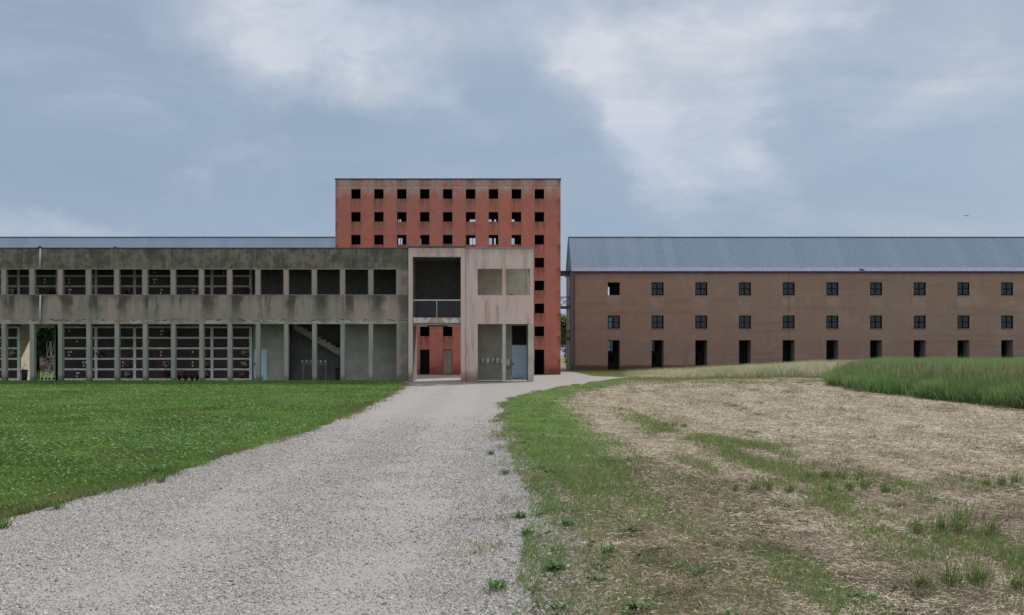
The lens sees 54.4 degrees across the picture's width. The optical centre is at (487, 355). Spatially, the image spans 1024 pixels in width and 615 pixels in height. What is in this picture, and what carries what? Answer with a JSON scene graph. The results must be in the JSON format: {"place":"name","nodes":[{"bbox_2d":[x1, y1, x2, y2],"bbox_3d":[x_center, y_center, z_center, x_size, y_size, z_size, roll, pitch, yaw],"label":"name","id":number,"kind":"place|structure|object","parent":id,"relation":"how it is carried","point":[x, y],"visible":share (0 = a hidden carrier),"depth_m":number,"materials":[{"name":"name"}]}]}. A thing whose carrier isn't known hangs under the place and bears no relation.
{"place":"outdoors","nodes":[
{"label":"outdoors","id":0,"kind":"place"},
{"bbox_2d":[36,370,39,379],"bbox_3d":[-28.378,1.237,62.600,0.370,0.654,0.300,0,0,0],"label":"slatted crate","id":1,"kind":"object","parent":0,"point":[37,374],"visible":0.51,"depth_m":62.72,"materials":[{"name":"green plastic"}]},
{"bbox_2d":[40,370,53,379],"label":"lawn","id":2,"kind":"structure","parent":0,"point":[44,377],"depth_m":78.52,"materials":[{"name":"green plant"}]},
{"bbox_2d":[36,328,53,372],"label":"evergreen tree","id":3,"kind":"object","parent":2,"relation":"on","point":[44,336],"visible":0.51,"depth_m":87.21,"materials":[{"name":"green plant"}]},
{"bbox_2d":[0,246,407,381],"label":"columbarium building","id":4,"kind":"structure","parent":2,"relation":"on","point":[345,310],"depth_m":59.30,"materials":[{"name":"concrete"}]},
{"bbox_2d":[8,350,15,357],"bbox_3d":[-29.358,-0.086,61.591,0.552,0.524,0.258,0,0,0],"label":"flower bunch","id":5,"kind":"object","parent":4,"relation":"attached to","point":[11,353],"visible":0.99,"depth_m":61.56,"materials":[{"name":"green plant"}]},
{"bbox_2d":[9,287,16,294],"bbox_3d":[-29.348,-3.948,61.577,0.430,0.528,0.236,0,0,0],"label":"flower bunch","id":6,"kind":"object","parent":4,"relation":"attached to","point":[12,289],"visible":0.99,"depth_m":61.56,"materials":[{"name":"green plant"}]},
{"bbox_2d":[20,370,27,379],"bbox_3d":[-28.936,1.240,62.008,0.540,0.669,0.501,0,0,0],"label":"waste bin","id":7,"kind":"object","parent":4,"relation":"in","point":[24,374],"visible":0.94,"depth_m":61.81,"materials":[{"name":"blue plastic"}]},
{"bbox_2d":[96,349,103,357],"bbox_3d":[-23.975,-0.100,61.579,0.616,0.551,0.200,0,0,0],"label":"flower bunch","id":8,"kind":"object","parent":4,"relation":"attached to","point":[99,352],"visible":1,"depth_m":61.54,"materials":[{"name":"red plant"}]},
{"bbox_2d":[163,369,170,377],"bbox_3d":[-19.774,1.149,61.566,0.548,0.582,0.232,0,0,0],"label":"flower bunch","id":9,"kind":"object","parent":4,"relation":"attached to","point":[166,374],"visible":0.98,"depth_m":61.53,"materials":[{"name":"red plant"}]},
{"bbox_2d":[177,368,185,377],"bbox_3d":[-18.901,1.120,61.582,0.614,0.641,0.254,0,0,0],"label":"flower bunch","id":10,"kind":"object","parent":4,"relation":"attached to","point":[182,373],"visible":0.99,"depth_m":61.54,"materials":[{"name":"red plant"}]},
{"bbox_2d":[241,349,248,357],"bbox_3d":[-14.980,-0.106,61.577,0.484,0.564,0.247,0,0,0],"label":"flower bunch","id":11,"kind":"object","parent":4,"relation":"attached to","point":[243,353],"visible":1,"depth_m":61.55,"materials":[{"name":"green plant"}]},
{"bbox_2d":[254,349,266,379],"bbox_3d":[-14.111,0.595,61.925,0.816,1.930,0.110,0,0,0],"label":"door","id":12,"kind":"structure","parent":4,"relation":"in","point":[263,351],"depth_m":61.93,"materials":[{"name":"blue metal"}]},
{"bbox_2d":[301,360,326,379],"bbox_3d":[-10.678,0.945,61.467,1.615,1.241,0.106,0,0,0],"label":"tap stand","id":13,"kind":"object","parent":4,"relation":"on","point":[311,363],"visible":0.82,"depth_m":61.48,"materials":[{"name":"metal"}]},
{"bbox_2d":[335,367,339,380],"bbox_3d":[-9.186,1.170,61.414,0.367,0.809,0.396,0,0,0],"label":"litter bin","id":14,"kind":"object","parent":4,"relation":"on","point":[337,373],"visible":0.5,"depth_m":61.24,"materials":[{"name":"black plastic"}]},
{"bbox_2d":[41,341,53,379],"bbox_3d":[-27.816,0.353,63.300,0.852,2.438,0.660,0,0,0],"label":"rolling ladder","id":15,"kind":"object","parent":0,"point":[49,363],"visible":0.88,"depth_m":62.99,"materials":[{"name":"metal"}]},
{"bbox_2d":[0,237,334,369],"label":"brown building","id":16,"kind":"structure","parent":0,"point":[170,242],"depth_m":108.04,"materials":[{"name":"paint"}]},
{"bbox_2d":[0,380,405,522],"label":"lawn","id":17,"kind":"structure","parent":0,"point":[136,468],"depth_m":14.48,"materials":[{"name":"green plant"}]},
{"bbox_2d":[0,381,397,507],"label":"lawn clover","id":18,"kind":"object","parent":17,"relation":"on","point":[186,434],"visible":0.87,"depth_m":21.85,"materials":[{"name":"green plant"}]},
{"bbox_2d":[0,371,620,614],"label":"gravel path","id":19,"kind":"structure","parent":0,"point":[467,400],"depth_m":9.13,"materials":[{"name":"grey gravel"}]},
{"bbox_2d":[0,519,14,527],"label":"grass tuft","id":20,"kind":"object","parent":19,"relation":"on","point":[5,524],"visible":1,"depth_m":9.18,"materials":[{"name":"green plant"}]},
{"bbox_2d":[51,501,66,508],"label":"grass tuft","id":21,"kind":"object","parent":19,"relation":"on","point":[58,505],"visible":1,"depth_m":10.34,"materials":[{"name":"green plant"}]},
{"bbox_2d":[156,475,166,481],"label":"grass tuft","id":22,"kind":"object","parent":19,"relation":"on","point":[163,478],"visible":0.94,"depth_m":12.52,"materials":[{"name":"green plant"}]},
{"bbox_2d":[4,381,596,614],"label":"edge grass","id":23,"kind":"structure","parent":19,"relation":"on","point":[501,416],"depth_m":12.38,"materials":[{"name":"green plant"}]},
{"bbox_2d":[408,246,465,381],"bbox_3d":[-2.992,-2.416,61.875,3.442,8.113,5.450,0,0,0],"label":"entrance gateway","id":24,"kind":"object","parent":19,"relation":"on","point":[436,286],"visible":0.99,"depth_m":60.73,"materials":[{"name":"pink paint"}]},
{"bbox_2d":[484,577,508,590],"bbox_3d":[0.064,1.558,6.776,0.198,0.084,0.220,0,0,0],"label":"grass tuft","id":25,"kind":"object","parent":19,"relation":"on","point":[495,585],"visible":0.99,"depth_m":6.77,"materials":[{"name":"green plant"}]},
{"bbox_2d":[465,247,533,381],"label":"pink corner block","id":26,"kind":"structure","parent":19,"relation":"on","point":[499,320],"depth_m":59.30,"materials":[{"name":"paint"}]},
{"bbox_2d":[506,359,513,367],"bbox_3d":[1.387,0.504,61.869,0.476,0.541,0.296,0,0,35],"label":"watering can","id":27,"kind":"object","parent":26,"relation":"attached to","point":[508,362],"visible":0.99,"depth_m":61.81,"materials":[{"name":"white plastic"}]},
{"bbox_2d":[512,345,526,379],"bbox_3d":[2.047,0.461,62.115,0.986,2.158,0.110,0,0,0],"label":"door","id":28,"kind":"structure","parent":26,"relation":"in","point":[519,352],"depth_m":62.12,"materials":[{"name":"blue metal"}]},
{"bbox_2d":[507,510,533,517],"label":"weed clump","id":29,"kind":"object","parent":19,"relation":"on","point":[522,514],"visible":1,"depth_m":9.80,"materials":[{"name":"green plant"}]},
{"bbox_2d":[516,527,536,535],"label":"grass tuft","id":30,"kind":"object","parent":19,"relation":"on","point":[527,530],"visible":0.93,"depth_m":8.84,"materials":[{"name":"green plant"}]},
{"bbox_2d":[541,559,567,570],"bbox_3d":[0.498,1.565,7.433,0.206,0.070,0.267,0,0,0],"label":"weed clump","id":31,"kind":"object","parent":19,"relation":"on","point":[560,565],"visible":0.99,"depth_m":7.43,"materials":[{"name":"green plant"}]},
{"bbox_2d":[335,178,560,374],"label":"red cube building","id":32,"kind":"structure","parent":0,"point":[370,212],"depth_m":81.20,"materials":[{"name":"paint"}]},
{"bbox_2d":[443,350,451,373],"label":"door","id":33,"kind":"structure","parent":32,"relation":"in","point":[447,354],"depth_m":81.30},
{"bbox_2d":[0,0,1023,355],"label":"sky","id":34,"kind":"structure","parent":0,"point":[119,118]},
{"bbox_2d":[30,356,1023,614],"bbox_3d":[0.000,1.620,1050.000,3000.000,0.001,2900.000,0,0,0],"label":"ground","id":35,"kind":"structure","parent":0,"point":[768,506],"depth_m":10.24,"materials":[{"name":"beige plant"}]},
{"bbox_2d":[561,313,565,347],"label":"leafy tree","id":36,"kind":"object","parent":35,"relation":"on","point":[563,324],"visible":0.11,"depth_m":130.40,"materials":[{"name":"green plant"}]},
{"bbox_2d":[561,345,565,363],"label":"shrub","id":37,"kind":"object","parent":35,"relation":"on","point":[564,354],"visible":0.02,"depth_m":113.42,"materials":[{"name":"green plant"}]},
{"bbox_2d":[561,271,569,369],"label":"steel footbridge","id":38,"kind":"object","parent":35,"relation":"on","point":[565,273],"visible":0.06,"depth_m":107.10,"materials":[{"name":"grey metal"}]},
{"bbox_2d":[556,519,578,525],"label":"weed clump","id":39,"kind":"object","parent":35,"relation":"on","point":[566,522],"visible":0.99,"depth_m":9.32,"materials":[{"name":"green plant"}]},
{"bbox_2d":[598,543,618,553],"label":"grass tuft","id":40,"kind":"object","parent":35,"relation":"on","point":[607,550],"visible":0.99,"depth_m":7.99,"materials":[{"name":"green plant"}]},
{"bbox_2d":[621,526,645,531],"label":"weed clump","id":41,"kind":"object","parent":35,"relation":"on","point":[631,527],"visible":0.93,"depth_m":8.95,"materials":[{"name":"green plant"}]},
{"bbox_2d":[622,597,658,611],"bbox_3d":[0.959,1.565,6.296,0.255,0.069,0.230,0,0,0],"label":"weed clump","id":42,"kind":"object","parent":35,"relation":"on","point":[633,604],"visible":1,"depth_m":6.25,"materials":[{"name":"green plant"}]},
{"bbox_2d":[654,419,686,426],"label":"grass tuft","id":43,"kind":"object","parent":35,"relation":"on","point":[672,425],"visible":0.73,"depth_m":21.87,"materials":[{"name":"green plant"}]},
{"bbox_2d":[562,369,785,379],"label":"meadow grass","id":44,"kind":"structure","parent":35,"relation":"on","point":[610,373],"depth_m":80.46,"materials":[{"name":"green plant"}]},
{"bbox_2d":[681,567,716,577],"bbox_3d":[1.541,1.565,7.205,0.262,0.070,0.238,0,0,0],"label":"weed clump","id":45,"kind":"object","parent":35,"relation":"on","point":[701,572],"visible":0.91,"depth_m":7.19,"materials":[{"name":"green plant"}]},
{"bbox_2d":[508,398,958,614],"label":"weeds","id":46,"kind":"object","parent":35,"relation":"on","point":[564,605],"visible":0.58,"depth_m":7.81,"materials":[{"name":"green plant"}]},
{"bbox_2d":[728,475,796,492],"bbox_3d":[3.206,1.488,11.635,0.818,0.223,0.478,0,0,0],"label":"grass tuft","id":47,"kind":"object","parent":35,"relation":"on","point":[768,484],"visible":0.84,"depth_m":11.59,"materials":[{"name":"green plant"}]},
{"bbox_2d":[510,376,1023,614],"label":"cut straw","id":48,"kind":"object","parent":35,"relation":"on","point":[856,426],"visible":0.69,"depth_m":15.48,"materials":[{"name":"beige plant"}]},
{"bbox_2d":[572,379,1023,614],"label":"hay clumps","id":49,"kind":"object","parent":35,"relation":"on","point":[758,491],"visible":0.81,"depth_m":9.87,"materials":[{"name":"plant"}]},
{"bbox_2d":[804,463,867,480],"bbox_3d":[4.440,1.498,12.753,0.849,0.204,0.433,0,0,0],"label":"grass tuft","id":50,"kind":"object","parent":35,"relation":"on","point":[827,475],"visible":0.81,"depth_m":12.73,"materials":[{"name":"green plant"}]},
{"bbox_2d":[825,473,893,492],"bbox_3d":[4.321,1.493,11.611,0.833,0.213,0.449,0,0,0],"label":"grass tuft","id":51,"kind":"object","parent":35,"relation":"on","point":[862,484],"visible":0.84,"depth_m":11.59,"materials":[{"name":"green plant"}]},
{"bbox_2d":[841,376,1023,407],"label":"border grass","id":52,"kind":"structure","parent":35,"relation":"on","point":[899,391],"depth_m":37.69,"materials":[{"name":"green plant"}]},
{"bbox_2d":[901,498,1007,535],"bbox_3d":[4.145,1.442,8.910,0.979,0.315,0.572,0,0,0],"label":"grass tuft","id":53,"kind":"object","parent":35,"relation":"on","point":[919,526],"visible":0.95,"depth_m":8.86,"materials":[{"name":"green plant"}]},
{"bbox_2d":[913,553,1023,591],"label":"grass tuft","id":54,"kind":"object","parent":35,"relation":"on","point":[981,578],"visible":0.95,"depth_m":6.84,"materials":[{"name":"green plant"}]},
{"bbox_2d":[976,470,1023,486],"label":"grass tuft","id":55,"kind":"object","parent":35,"relation":"on","point":[1002,479],"visible":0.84,"depth_m":12.10,"materials":[{"name":"green plant"}]},
{"bbox_2d":[623,358,870,377],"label":"dry grass","id":56,"kind":"structure","parent":0,"point":[813,369],"depth_m":70.85,"materials":[{"name":"beige plant"}]},
{"bbox_2d":[501,375,1023,614],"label":"verge grass","id":57,"kind":"structure","parent":0,"point":[539,448],"depth_m":10.53,"materials":[{"name":"green plant"}]},
{"bbox_2d":[565,237,1023,369],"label":"long brown building","id":58,"kind":"structure","parent":0,"point":[671,302],"depth_m":105.00,"materials":[{"name":"brick"}]},
{"bbox_2d":[608,341,615,351],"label":"transom window","id":59,"kind":"structure","parent":58,"relation":"in","point":[611,344],"depth_m":107.97,"materials":[{"name":"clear glass"}]},
{"bbox_2d":[608,315,619,327],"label":"window","id":60,"kind":"structure","parent":58,"relation":"in","point":[613,320],"depth_m":105.08,"materials":[{"name":"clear glass"}]},
{"bbox_2d":[652,341,658,351],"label":"transom window","id":61,"kind":"structure","parent":58,"relation":"in","point":[655,344],"depth_m":107.97,"materials":[{"name":"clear glass"}]},
{"bbox_2d":[651,282,663,295],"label":"window","id":62,"kind":"structure","parent":58,"relation":"in","point":[657,287],"depth_m":105.08,"materials":[{"name":"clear glass"}]},
{"bbox_2d":[652,315,663,327],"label":"window","id":63,"kind":"structure","parent":58,"relation":"in","point":[657,320],"depth_m":105.08,"materials":[{"name":"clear glass"}]},
{"bbox_2d":[695,341,700,351],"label":"transom window","id":64,"kind":"structure","parent":58,"relation":"in","point":[697,343],"depth_m":107.97,"materials":[{"name":"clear glass"}]},
{"bbox_2d":[695,315,706,327],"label":"window","id":65,"kind":"structure","parent":58,"relation":"in","point":[700,320],"depth_m":105.08,"materials":[{"name":"black glass"}]},
{"bbox_2d":[695,282,707,295],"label":"window","id":66,"kind":"structure","parent":58,"relation":"in","point":[700,287],"depth_m":105.08,"materials":[{"name":"black glass"}]},
{"bbox_2d":[739,315,750,327],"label":"window","id":67,"kind":"structure","parent":58,"relation":"in","point":[744,320],"depth_m":105.08,"materials":[{"name":"black glass"}]},
{"bbox_2d":[739,282,751,295],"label":"window","id":68,"kind":"structure","parent":58,"relation":"in","point":[744,287],"depth_m":105.08,"materials":[{"name":"black glass"}]},
{"bbox_2d":[782,282,794,295],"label":"window","id":69,"kind":"structure","parent":58,"relation":"in","point":[788,287],"depth_m":105.08,"materials":[{"name":"black glass"}]},
{"bbox_2d":[783,315,794,327],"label":"window","id":70,"kind":"structure","parent":58,"relation":"in","point":[788,320],"depth_m":105.08,"materials":[{"name":"black glass"}]},
{"bbox_2d":[826,315,837,327],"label":"window","id":71,"kind":"structure","parent":58,"relation":"in","point":[831,320],"depth_m":105.08,"materials":[{"name":"black glass"}]},
{"bbox_2d":[826,282,838,295],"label":"window","id":72,"kind":"structure","parent":58,"relation":"in","point":[831,287],"depth_m":105.08,"materials":[{"name":"black glass"}]},
{"bbox_2d":[870,315,881,327],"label":"window","id":73,"kind":"structure","parent":58,"relation":"in","point":[875,320],"depth_m":105.08,"materials":[{"name":"black glass"}]},
{"bbox_2d":[870,282,882,295],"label":"window","id":74,"kind":"structure","parent":58,"relation":"in","point":[875,287],"depth_m":105.08,"materials":[{"name":"black glass"}]},
{"bbox_2d":[913,282,925,295],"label":"window","id":75,"kind":"structure","parent":58,"relation":"in","point":[919,287],"depth_m":105.08,"materials":[{"name":"black glass"}]},
{"bbox_2d":[914,315,925,327],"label":"window","id":76,"kind":"structure","parent":58,"relation":"in","point":[919,320],"depth_m":105.08,"materials":[{"name":"black glass"}]},
{"bbox_2d":[957,315,968,327],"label":"window","id":77,"kind":"structure","parent":58,"relation":"in","point":[962,320],"depth_m":105.08,"materials":[{"name":"black glass"}]},
{"bbox_2d":[957,282,969,295],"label":"window","id":78,"kind":"structure","parent":58,"relation":"in","point":[962,287],"depth_m":105.08,"materials":[{"name":"black glass"}]},
{"bbox_2d":[1001,315,1012,327],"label":"window","id":79,"kind":"structure","parent":58,"relation":"in","point":[1006,320],"depth_m":105.08,"materials":[{"name":"black glass"}]},
{"bbox_2d":[1001,282,1013,295],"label":"window","id":80,"kind":"structure","parent":58,"relation":"in","point":[1006,287],"depth_m":105.08,"materials":[{"name":"black glass"}]},
{"bbox_2d":[822,354,1023,408],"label":"tall grass","id":81,"kind":"structure","parent":0,"point":[1011,388],"depth_m":38.30,"materials":[{"name":"green plant"}]},
{"bbox_2d":[833,357,1023,384],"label":"seed heads","id":82,"kind":"object","parent":81,"relation":"attached to","point":[982,371],"visible":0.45,"depth_m":38.48,"materials":[{"name":"green plant"}]}
]}

